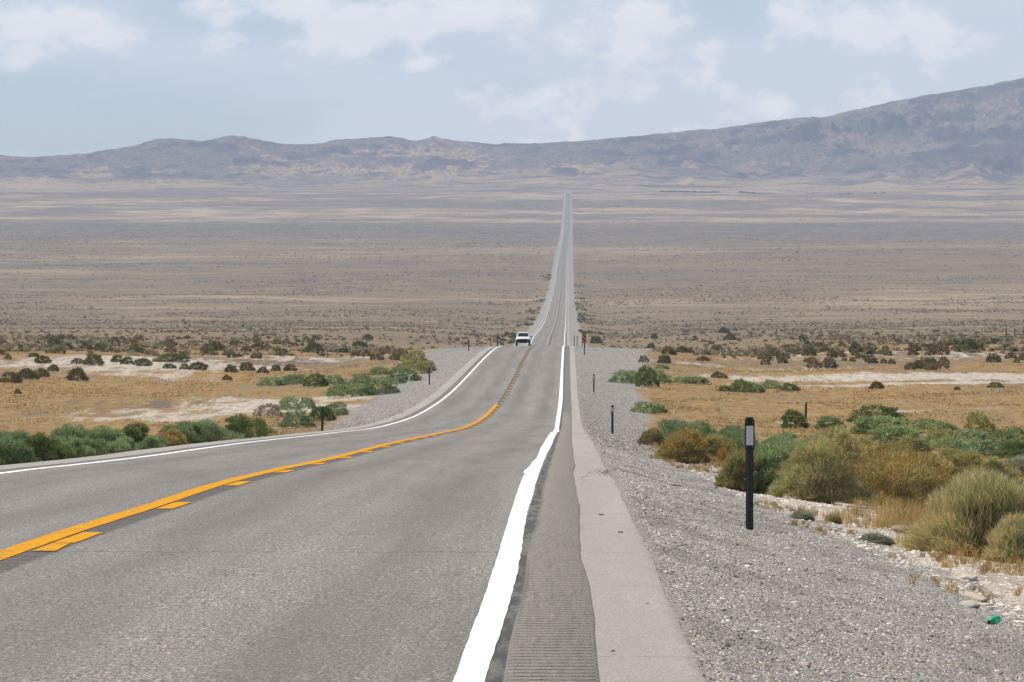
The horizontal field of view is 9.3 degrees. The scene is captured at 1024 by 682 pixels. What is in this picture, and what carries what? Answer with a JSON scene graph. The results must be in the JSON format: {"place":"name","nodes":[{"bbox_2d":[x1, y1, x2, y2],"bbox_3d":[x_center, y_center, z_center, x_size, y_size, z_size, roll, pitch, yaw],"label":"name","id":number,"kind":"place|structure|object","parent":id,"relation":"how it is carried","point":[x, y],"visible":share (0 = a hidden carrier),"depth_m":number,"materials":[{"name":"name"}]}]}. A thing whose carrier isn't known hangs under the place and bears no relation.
{"place":"outdoors","nodes":[
{"label":"outdoors","id":0,"kind":"place"},
{"bbox_2d":[0,193,595,681],"bbox_3d":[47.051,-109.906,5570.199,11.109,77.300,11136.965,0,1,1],"label":"road","id":1,"kind":"structure","parent":0,"point":[378,565],"depth_m":47.80,"materials":[{"name":"asphalt"}]},
{"bbox_2d":[0,404,497,559],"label":"line","id":2,"kind":"object","parent":1,"relation":"on","point":[27,545],"visible":0.99,"depth_m":61.81,"materials":[{"name":"yellow paint"}]},
{"bbox_2d":[0,212,564,473],"bbox_3d":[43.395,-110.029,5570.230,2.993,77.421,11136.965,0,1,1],"label":"edge line","id":3,"kind":"object","parent":1,"relation":"on","point":[279,438],"visible":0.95,"depth_m":157.94,"materials":[{"name":"white paint"}]},
{"bbox_2d":[32,346,533,550],"bbox_3d":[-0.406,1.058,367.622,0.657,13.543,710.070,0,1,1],"label":"broken centre line","id":4,"kind":"object","parent":1,"relation":"on","point":[57,545],"visible":0.98,"depth_m":51.43,"materials":[{"name":"yellow paint"}]},
{"bbox_2d":[453,193,569,681],"bbox_3d":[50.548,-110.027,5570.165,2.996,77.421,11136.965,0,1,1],"label":"edge line","id":5,"kind":"object","parent":1,"relation":"on","point":[478,652],"visible":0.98,"depth_m":40.68,"materials":[{"name":"white paint"}]},
{"bbox_2d":[514,332,531,345],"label":"pickup","id":6,"kind":"object","parent":1,"relation":"on","point":[522,337],"visible":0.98,"depth_m":806.52,"materials":[{"name":"white paint"}]},
{"bbox_2d":[503,412,599,681],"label":"rumble strip","id":7,"kind":"object","parent":1,"relation":"on","point":[552,639],"visible":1,"depth_m":38.01,"materials":[{"name":"asphalt"}]},
{"bbox_2d":[0,189,1023,681],"bbox_3d":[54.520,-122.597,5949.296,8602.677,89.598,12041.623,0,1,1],"label":"ground","id":8,"kind":"structure","parent":0,"point":[670,213],"depth_m":2910.01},
{"bbox_2d":[0,371,23,382],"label":"dark shrub","id":9,"kind":"object","parent":8,"relation":"on","point":[15,377],"visible":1,"depth_m":479.66,"materials":[{"name":"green plant"}]},
{"bbox_2d":[0,429,42,464],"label":"rabbitbrush","id":10,"kind":"object","parent":8,"relation":"on","point":[11,444],"visible":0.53,"depth_m":116.26,"materials":[{"name":"green plant"}]},
{"bbox_2d":[17,368,40,379],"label":"dark shrub","id":11,"kind":"object","parent":8,"relation":"on","point":[29,374],"visible":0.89,"depth_m":491.70,"materials":[{"name":"green plant"}]},
{"bbox_2d":[15,430,74,461],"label":"dark shrub","id":12,"kind":"object","parent":8,"relation":"on","point":[40,442],"visible":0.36,"depth_m":124.97,"materials":[{"name":"green plant"}]},
{"bbox_2d":[42,434,95,459],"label":"rabbitbrush","id":13,"kind":"object","parent":8,"relation":"on","point":[77,448],"visible":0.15,"depth_m":130.22,"materials":[{"name":"green plant"}]},
{"bbox_2d":[49,421,89,441],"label":"rabbitbrush","id":14,"kind":"object","parent":8,"relation":"on","point":[67,430],"visible":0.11,"depth_m":152.78,"materials":[{"name":"green plant"}]},
{"bbox_2d":[66,367,88,380],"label":"dark shrub","id":15,"kind":"object","parent":8,"relation":"on","point":[70,376],"visible":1,"depth_m":493.42,"materials":[{"name":"green plant"}]},
{"bbox_2d":[73,436,111,456],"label":"green shrub","id":16,"kind":"object","parent":8,"relation":"on","point":[98,444],"visible":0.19,"depth_m":136.95,"materials":[{"name":"green plant"}]},
{"bbox_2d":[82,351,103,365],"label":"dark shrub","id":17,"kind":"object","parent":8,"relation":"on","point":[88,360],"visible":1,"depth_m":560.31,"materials":[{"name":"green plant"}]},
{"bbox_2d":[85,424,125,449],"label":"rabbitbrush","id":18,"kind":"object","parent":8,"relation":"on","point":[107,433],"visible":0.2,"depth_m":157.85,"materials":[{"name":"green plant"}]},
{"bbox_2d":[102,434,137,453],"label":"rabbitbrush","id":19,"kind":"object","parent":8,"relation":"on","point":[123,444],"visible":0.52,"depth_m":146.50,"materials":[{"name":"green plant"}]},
{"bbox_2d":[121,422,150,447],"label":"dark shrub","id":20,"kind":"object","parent":8,"relation":"on","point":[136,432],"visible":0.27,"depth_m":160.31,"materials":[{"name":"green plant"}]},
{"bbox_2d":[135,434,168,449],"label":"rabbitbrush","id":21,"kind":"object","parent":8,"relation":"on","point":[147,443],"visible":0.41,"depth_m":159.26,"materials":[{"name":"green plant"}]},
{"bbox_2d":[153,427,189,446],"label":"flowering shrub","id":22,"kind":"object","parent":8,"relation":"on","point":[174,436],"visible":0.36,"depth_m":166.78,"materials":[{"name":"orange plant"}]},
{"bbox_2d":[152,352,192,362],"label":"dark shrub","id":23,"kind":"object","parent":8,"relation":"on","point":[177,357],"visible":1,"depth_m":581.57,"materials":[{"name":"green plant"}]},
{"bbox_2d":[158,419,208,443],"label":"rabbitbrush","id":24,"kind":"object","parent":8,"relation":"on","point":[185,428],"visible":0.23,"depth_m":188.38,"materials":[{"name":"green plant"}]},
{"bbox_2d":[187,360,209,369],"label":"dark shrub","id":25,"kind":"object","parent":8,"relation":"on","point":[194,365],"visible":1,"depth_m":545.36,"materials":[{"name":"green plant"}]},
{"bbox_2d":[182,417,244,443],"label":"rabbitbrush","id":26,"kind":"object","parent":8,"relation":"on","point":[211,428],"visible":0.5,"depth_m":188.78,"materials":[{"name":"green plant"}]},
{"bbox_2d":[210,413,277,440],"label":"dark shrub","id":27,"kind":"object","parent":8,"relation":"on","point":[244,424],"visible":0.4,"depth_m":208.64,"materials":[{"name":"green plant"}]},
{"bbox_2d":[252,403,282,417],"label":"dead shrub","id":28,"kind":"object","parent":8,"relation":"on","point":[275,407],"visible":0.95,"depth_m":375.50,"materials":[{"name":"brown plant"}]},
{"bbox_2d":[256,376,285,385],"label":"rabbitbrush","id":29,"kind":"object","parent":8,"relation":"on","point":[275,380],"visible":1,"depth_m":503.02,"materials":[{"name":"green plant"}]},
{"bbox_2d":[279,395,301,409],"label":"rabbitbrush","id":30,"kind":"object","parent":8,"relation":"on","point":[284,403],"visible":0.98,"depth_m":398.11,"materials":[{"name":"green plant"}]},
{"bbox_2d":[282,373,307,384],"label":"rabbitbrush","id":31,"kind":"object","parent":8,"relation":"on","point":[299,378],"visible":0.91,"depth_m":502.33,"materials":[{"name":"green plant"}]},
{"bbox_2d":[277,408,316,427],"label":"rabbitbrush","id":32,"kind":"object","parent":8,"relation":"on","point":[304,420],"visible":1,"depth_m":336.69,"materials":[{"name":"green plant"}]},
{"bbox_2d":[296,396,316,408],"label":"rabbitbrush","id":33,"kind":"object","parent":8,"relation":"on","point":[310,404],"visible":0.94,"depth_m":399.70,"materials":[{"name":"green plant"}]},
{"bbox_2d":[300,341,325,352],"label":"dark shrub","id":34,"kind":"object","parent":8,"relation":"on","point":[312,345],"visible":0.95,"depth_m":743.10,"materials":[{"name":"green plant"}]},
{"bbox_2d":[302,372,329,386],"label":"dark shrub","id":35,"kind":"object","parent":8,"relation":"on","point":[322,380],"visible":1,"depth_m":480.66,"materials":[{"name":"green plant"}]},
{"bbox_2d":[308,405,336,420],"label":"dark shrub","id":36,"kind":"object","parent":8,"relation":"on","point":[329,413],"visible":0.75,"depth_m":355.92,"materials":[{"name":"green plant"}]},
{"bbox_2d":[326,374,346,384],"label":"rabbitbrush","id":37,"kind":"object","parent":8,"relation":"on","point":[331,378],"visible":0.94,"depth_m":481.75,"materials":[{"name":"green plant"}]},
{"bbox_2d":[324,401,349,415],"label":"green shrub","id":38,"kind":"object","parent":8,"relation":"on","point":[335,406],"visible":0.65,"depth_m":373.31,"materials":[{"name":"green plant"}]},
{"bbox_2d":[325,381,374,397],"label":"green shrub","id":39,"kind":"object","parent":8,"relation":"on","point":[335,390],"visible":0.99,"depth_m":436.81,"materials":[{"name":"green plant"}]},
{"bbox_2d":[0,196,705,681],"bbox_3d":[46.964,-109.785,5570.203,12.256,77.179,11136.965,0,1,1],"label":"road shoulder","id":40,"kind":"object","parent":8,"relation":"on","point":[638,628],"visible":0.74,"depth_m":42.37},
{"bbox_2d":[348,372,378,383],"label":"rabbitbrush","id":41,"kind":"object","parent":8,"relation":"on","point":[359,376],"visible":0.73,"depth_m":477.68,"materials":[{"name":"green plant"}]},
{"bbox_2d":[356,376,400,394],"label":"rabbitbrush","id":42,"kind":"object","parent":8,"relation":"on","point":[371,382],"visible":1,"depth_m":437.46,"materials":[{"name":"green plant"}]},
{"bbox_2d":[367,366,391,374],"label":"rabbitbrush","id":43,"kind":"object","parent":8,"relation":"on","point":[376,371],"visible":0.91,"depth_m":508.98,"materials":[{"name":"green plant"}]},
{"bbox_2d":[386,365,423,380],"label":"green shrub","id":44,"kind":"object","parent":8,"relation":"on","point":[403,370],"visible":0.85,"depth_m":478.57,"materials":[{"name":"green plant"}]},
{"bbox_2d":[398,349,432,367],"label":"olive shrub","id":45,"kind":"object","parent":8,"relation":"on","point":[420,354],"visible":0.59,"depth_m":524.34,"materials":[{"name":"green plant"}]},
{"bbox_2d":[411,360,431,373],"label":"olive shrub","id":46,"kind":"object","parent":8,"relation":"on","point":[420,366],"visible":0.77,"depth_m":506.60,"materials":[{"name":"green plant"}]},
{"bbox_2d":[202,346,689,464],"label":"verge stones","id":47,"kind":"object","parent":8,"relation":"on","point":[624,443],"visible":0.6,"depth_m":350.64,"materials":[{"name":"gravel"}]},
{"bbox_2d":[0,192,1023,336],"bbox_3d":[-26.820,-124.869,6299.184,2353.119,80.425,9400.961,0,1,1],"label":"sagebrush","id":48,"kind":"object","parent":8,"relation":"on","point":[243,324],"visible":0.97,"depth_m":2950.66,"materials":[{"name":"brown plant"}]},
{"bbox_2d":[0,326,1023,358],"bbox_3d":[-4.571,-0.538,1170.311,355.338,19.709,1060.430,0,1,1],"label":"brush","id":49,"kind":"object","parent":8,"relation":"on","point":[870,348],"visible":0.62,"depth_m":926.65,"materials":[{"name":"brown plant"}]},
{"bbox_2d":[0,337,1023,481],"bbox_3d":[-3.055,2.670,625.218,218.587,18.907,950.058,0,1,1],"label":"dry grass","id":50,"kind":"structure","parent":8,"relation":"on","point":[717,463],"depth_m":440.05,"materials":[{"name":"yellow plant"}]},
{"bbox_2d":[487,274,603,345],"bbox_3d":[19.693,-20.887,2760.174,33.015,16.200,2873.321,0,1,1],"label":"roadside weeds","id":51,"kind":"object","parent":8,"relation":"on","point":[513,334],"visible":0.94,"depth_m":2230.74,"materials":[{"name":"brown plant"}]},
{"bbox_2d":[98,412,1023,600],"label":"dry stalks","id":52,"kind":"object","parent":8,"relation":"on","point":[897,514],"visible":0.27,"depth_m":85.08,"materials":[{"name":"beige plant"}]},
{"bbox_2d":[606,369,637,383],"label":"rabbitbrush","id":53,"kind":"object","parent":8,"relation":"on","point":[623,373],"visible":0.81,"depth_m":471.87,"materials":[{"name":"green plant"}]},
{"bbox_2d":[633,364,659,386],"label":"dark shrub","id":54,"kind":"object","parent":8,"relation":"on","point":[647,377],"visible":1,"depth_m":462.18,"materials":[{"name":"green plant"}]},
{"bbox_2d":[630,400,669,413],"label":"rabbitbrush","id":55,"kind":"object","parent":8,"relation":"on","point":[659,408],"visible":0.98,"depth_m":377.36,"materials":[{"name":"green plant"}]},
{"bbox_2d":[636,427,664,445],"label":"brown shrub","id":56,"kind":"object","parent":8,"relation":"on","point":[650,435],"visible":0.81,"depth_m":231.35,"materials":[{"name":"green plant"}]},
{"bbox_2d":[640,368,673,382],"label":"rabbitbrush","id":57,"kind":"object","parent":8,"relation":"on","point":[663,377],"visible":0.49,"depth_m":477.38,"materials":[{"name":"green plant"}]},
{"bbox_2d":[658,418,687,438],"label":"rabbitbrush","id":58,"kind":"object","parent":8,"relation":"on","point":[671,425],"visible":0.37,"depth_m":264.83,"materials":[{"name":"green plant"}]},
{"bbox_2d":[654,427,712,464],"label":"flowering shrub","id":59,"kind":"object","parent":8,"relation":"on","point":[688,439],"visible":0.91,"depth_m":155.40,"materials":[{"name":"yellow plant"}]},
{"bbox_2d":[672,376,710,383],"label":"green shrub","id":60,"kind":"object","parent":8,"relation":"on","point":[701,379],"visible":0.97,"depth_m":483.40,"materials":[{"name":"green plant"}]},
{"bbox_2d":[672,418,716,452],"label":"rabbitbrush","id":61,"kind":"object","parent":8,"relation":"on","point":[707,428],"visible":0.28,"depth_m":206.14,"materials":[{"name":"green plant"}]},
{"bbox_2d":[696,433,737,456],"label":"olive shrub","id":62,"kind":"object","parent":8,"relation":"on","point":[715,441],"visible":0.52,"depth_m":205.32,"materials":[{"name":"green plant"}]},
{"bbox_2d":[713,447,764,491],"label":"olive shrub","id":63,"kind":"object","parent":8,"relation":"on","point":[728,477],"visible":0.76,"depth_m":111.37,"materials":[{"name":"green plant"}]},
{"bbox_2d":[717,424,764,450],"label":"rabbitbrush","id":64,"kind":"object","parent":8,"relation":"on","point":[729,431],"visible":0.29,"depth_m":210.50,"materials":[{"name":"green plant"}]},
{"bbox_2d":[730,378,755,392],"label":"dark shrub","id":65,"kind":"object","parent":8,"relation":"on","point":[738,387],"visible":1,"depth_m":464.29,"materials":[{"name":"green plant"}]},
{"bbox_2d":[745,417,754,529],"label":"marker post","id":66,"kind":"object","parent":8,"relation":"on","point":[749,434],"visible":0.94,"depth_m":68.50,"materials":[{"name":"black plastic"}]},
{"bbox_2d":[742,381,765,392],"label":"green shrub","id":67,"kind":"object","parent":8,"relation":"on","point":[760,388],"visible":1,"depth_m":463.81,"materials":[{"name":"green plant"}]},
{"bbox_2d":[659,190,883,193],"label":"distant trees","id":68,"kind":"object","parent":8,"relation":"on","point":[748,192],"visible":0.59,"depth_m":10849.97,"materials":[{"name":"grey plant"}]},
{"bbox_2d":[761,379,782,388],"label":"rabbitbrush","id":69,"kind":"object","parent":8,"relation":"on","point":[767,383],"visible":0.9,"depth_m":478.23,"materials":[{"name":"green plant"}]},
{"bbox_2d":[753,443,791,494],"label":"rabbitbrush","id":70,"kind":"object","parent":8,"relation":"on","point":[772,457],"visible":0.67,"depth_m":111.56,"materials":[{"name":"green plant"}]},
{"bbox_2d":[758,431,798,444],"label":"rabbitbrush","id":71,"kind":"object","parent":8,"relation":"on","point":[786,435],"visible":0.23,"depth_m":225.61,"materials":[{"name":"green plant"}]},
{"bbox_2d":[753,436,830,469],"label":"rabbitbrush","id":72,"kind":"object","parent":8,"relation":"on","point":[779,443],"visible":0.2,"depth_m":172.78,"materials":[{"name":"green plant"}]},
{"bbox_2d":[780,409,809,428],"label":"dark shrub","id":73,"kind":"object","parent":8,"relation":"on","point":[788,420],"visible":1,"depth_m":344.92,"materials":[{"name":"green plant"}]},
{"bbox_2d":[788,507,816,520],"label":"tuft","id":74,"kind":"object","parent":8,"relation":"on","point":[804,515],"visible":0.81,"depth_m":82.96,"materials":[{"name":"green plant"}]},
{"bbox_2d":[591,437,1023,681],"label":"gravel","id":75,"kind":"structure","parent":8,"relation":"on","point":[644,477],"depth_m":47.76,"materials":[{"name":"gravel"}]},
{"bbox_2d":[805,357,823,368],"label":"shrub","id":76,"kind":"object","parent":8,"relation":"on","point":[814,362],"visible":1,"depth_m":581.64,"materials":[{"name":"brown plant"}]},
{"bbox_2d":[765,423,876,504],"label":"rabbitbrush","id":77,"kind":"object","parent":8,"relation":"on","point":[788,480],"visible":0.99,"depth_m":109.18,"materials":[{"name":"green plant"}]},
{"bbox_2d":[813,416,846,428],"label":"green shrub","id":78,"kind":"object","parent":8,"relation":"on","point":[822,421],"visible":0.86,"depth_m":343.11,"materials":[{"name":"green plant"}]},
{"bbox_2d":[825,512,843,524],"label":"tuft","id":79,"kind":"object","parent":8,"relation":"on","point":[836,518],"visible":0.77,"depth_m":83.98,"materials":[{"name":"brown plant"}]},
{"bbox_2d":[676,463,1023,626],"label":"pale rubble","id":80,"kind":"object","parent":8,"relation":"on","point":[1015,607],"visible":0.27,"depth_m":69.86,"materials":[{"name":"stone"}]},
{"bbox_2d":[832,434,879,464],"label":"olive shrub","id":81,"kind":"object","parent":8,"relation":"on","point":[867,442],"visible":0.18,"depth_m":203.94,"materials":[{"name":"green plant"}]},
{"bbox_2d":[845,403,907,421],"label":"dark shrub","id":82,"kind":"object","parent":8,"relation":"on","point":[889,411],"visible":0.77,"depth_m":372.18,"materials":[{"name":"green plant"}]},
{"bbox_2d":[858,529,896,545],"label":"tuft","id":83,"kind":"object","parent":8,"relation":"on","point":[876,537],"visible":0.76,"depth_m":72.43,"materials":[{"name":"green plant"}]},
{"bbox_2d":[849,415,922,434],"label":"green shrub","id":84,"kind":"object","parent":8,"relation":"on","point":[865,423],"visible":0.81,"depth_m":333.07,"materials":[{"name":"green plant"}]},
{"bbox_2d":[869,442,923,476],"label":"flowering shrub","id":85,"kind":"object","parent":8,"relation":"on","point":[897,448],"visible":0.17,"depth_m":171.44,"materials":[{"name":"green plant"}]},
{"bbox_2d":[869,424,924,442],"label":"green shrub","id":86,"kind":"object","parent":8,"relation":"on","point":[893,431],"visible":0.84,"depth_m":298.25,"materials":[{"name":"green plant"}]},
{"bbox_2d":[841,449,954,508],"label":"flowering shrub","id":87,"kind":"object","parent":8,"relation":"on","point":[926,467],"visible":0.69,"depth_m":112.02,"materials":[{"name":"yellow plant"}]},
{"bbox_2d":[889,436,935,452],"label":"olive shrub","id":88,"kind":"object","parent":8,"relation":"on","point":[919,443],"visible":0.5,"depth_m":251.62,"materials":[{"name":"green plant"}]},
{"bbox_2d":[911,418,958,431],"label":"green shrub","id":89,"kind":"object","parent":8,"relation":"on","point":[922,423],"visible":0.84,"depth_m":335.53,"materials":[{"name":"green plant"}]},
{"bbox_2d":[906,453,966,487],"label":"olive shrub","id":90,"kind":"object","parent":8,"relation":"on","point":[955,461],"visible":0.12,"depth_m":144.51,"materials":[{"name":"green plant"}]},
{"bbox_2d":[923,428,962,443],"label":"olive shrub","id":91,"kind":"object","parent":8,"relation":"on","point":[935,433],"visible":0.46,"depth_m":286.38,"materials":[{"name":"green plant"}]},
{"bbox_2d":[929,435,979,450],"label":"green shrub","id":92,"kind":"object","parent":8,"relation":"on","point":[943,439],"visible":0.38,"depth_m":258.32,"materials":[{"name":"green plant"}]},
{"bbox_2d":[895,466,1023,557],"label":"dry shrub","id":93,"kind":"object","parent":8,"relation":"on","point":[971,506],"visible":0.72,"depth_m":71.68,"materials":[{"name":"green plant"}]},
{"bbox_2d":[937,446,990,470],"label":"olive shrub","id":94,"kind":"object","parent":8,"relation":"on","point":[974,458],"visible":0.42,"depth_m":196.37,"materials":[{"name":"green plant"}]},
{"bbox_2d":[940,438,997,456],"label":"rabbitbrush","id":95,"kind":"object","parent":8,"relation":"on","point":[983,447],"visible":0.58,"depth_m":240.66,"materials":[{"name":"green plant"}]},
{"bbox_2d":[959,338,980,350],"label":"dark shrub","id":96,"kind":"object","parent":8,"relation":"on","point":[973,344],"visible":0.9,"depth_m":652.33,"materials":[{"name":"green plant"}]},
{"bbox_2d":[954,428,995,440],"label":"rabbitbrush","id":97,"kind":"object","parent":8,"relation":"on","point":[981,434],"visible":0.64,"depth_m":301.57,"materials":[{"name":"green plant"}]},
{"bbox_2d":[963,592,987,602],"bbox_3d":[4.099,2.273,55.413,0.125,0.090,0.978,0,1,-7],"label":"stone","id":98,"kind":"object","parent":8,"relation":"on","point":[975,596],"visible":0.86,"depth_m":55.24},
{"bbox_2d":[963,411,999,436],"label":"olive shrub","id":99,"kind":"object","parent":8,"relation":"on","point":[973,418],"visible":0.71,"depth_m":321.88,"materials":[{"name":"green plant"}]},
{"bbox_2d":[968,455,1023,488],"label":"rabbitbrush","id":100,"kind":"object","parent":8,"relation":"on","point":[993,462],"visible":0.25,"depth_m":139.60,"materials":[{"name":"green plant"}]},
{"bbox_2d":[981,509,1023,563],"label":"dry shrub","id":101,"kind":"object","parent":8,"relation":"on","point":[1005,539],"visible":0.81,"depth_m":71.05,"materials":[{"name":"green plant"}]},
{"bbox_2d":[985,427,1023,449],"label":"green shrub","id":102,"kind":"object","parent":8,"relation":"on","point":[1011,433],"visible":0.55,"depth_m":270.25,"materials":[{"name":"green plant"}]},
{"bbox_2d":[990,437,1023,458],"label":"green shrub","id":103,"kind":"object","parent":8,"relation":"on","point":[1008,448],"visible":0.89,"depth_m":229.58,"materials":[{"name":"green plant"}]},
{"bbox_2d":[995,452,1023,476],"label":"grey shrub","id":104,"kind":"object","parent":8,"relation":"on","point":[1018,460],"visible":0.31,"depth_m":186.61,"materials":[{"name":"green plant"}]},
{"bbox_2d":[0,78,1023,192],"bbox_3d":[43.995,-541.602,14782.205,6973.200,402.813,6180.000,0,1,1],"label":"hills","id":105,"kind":"structure","parent":0,"point":[972,138],"depth_m":13225.27,"materials":[{"name":"stone"}]},
{"bbox_2d":[0,0,1023,156],"label":"sky","id":106,"kind":"structure","parent":0,"point":[77,76],"materials":[{"name":"blue"}]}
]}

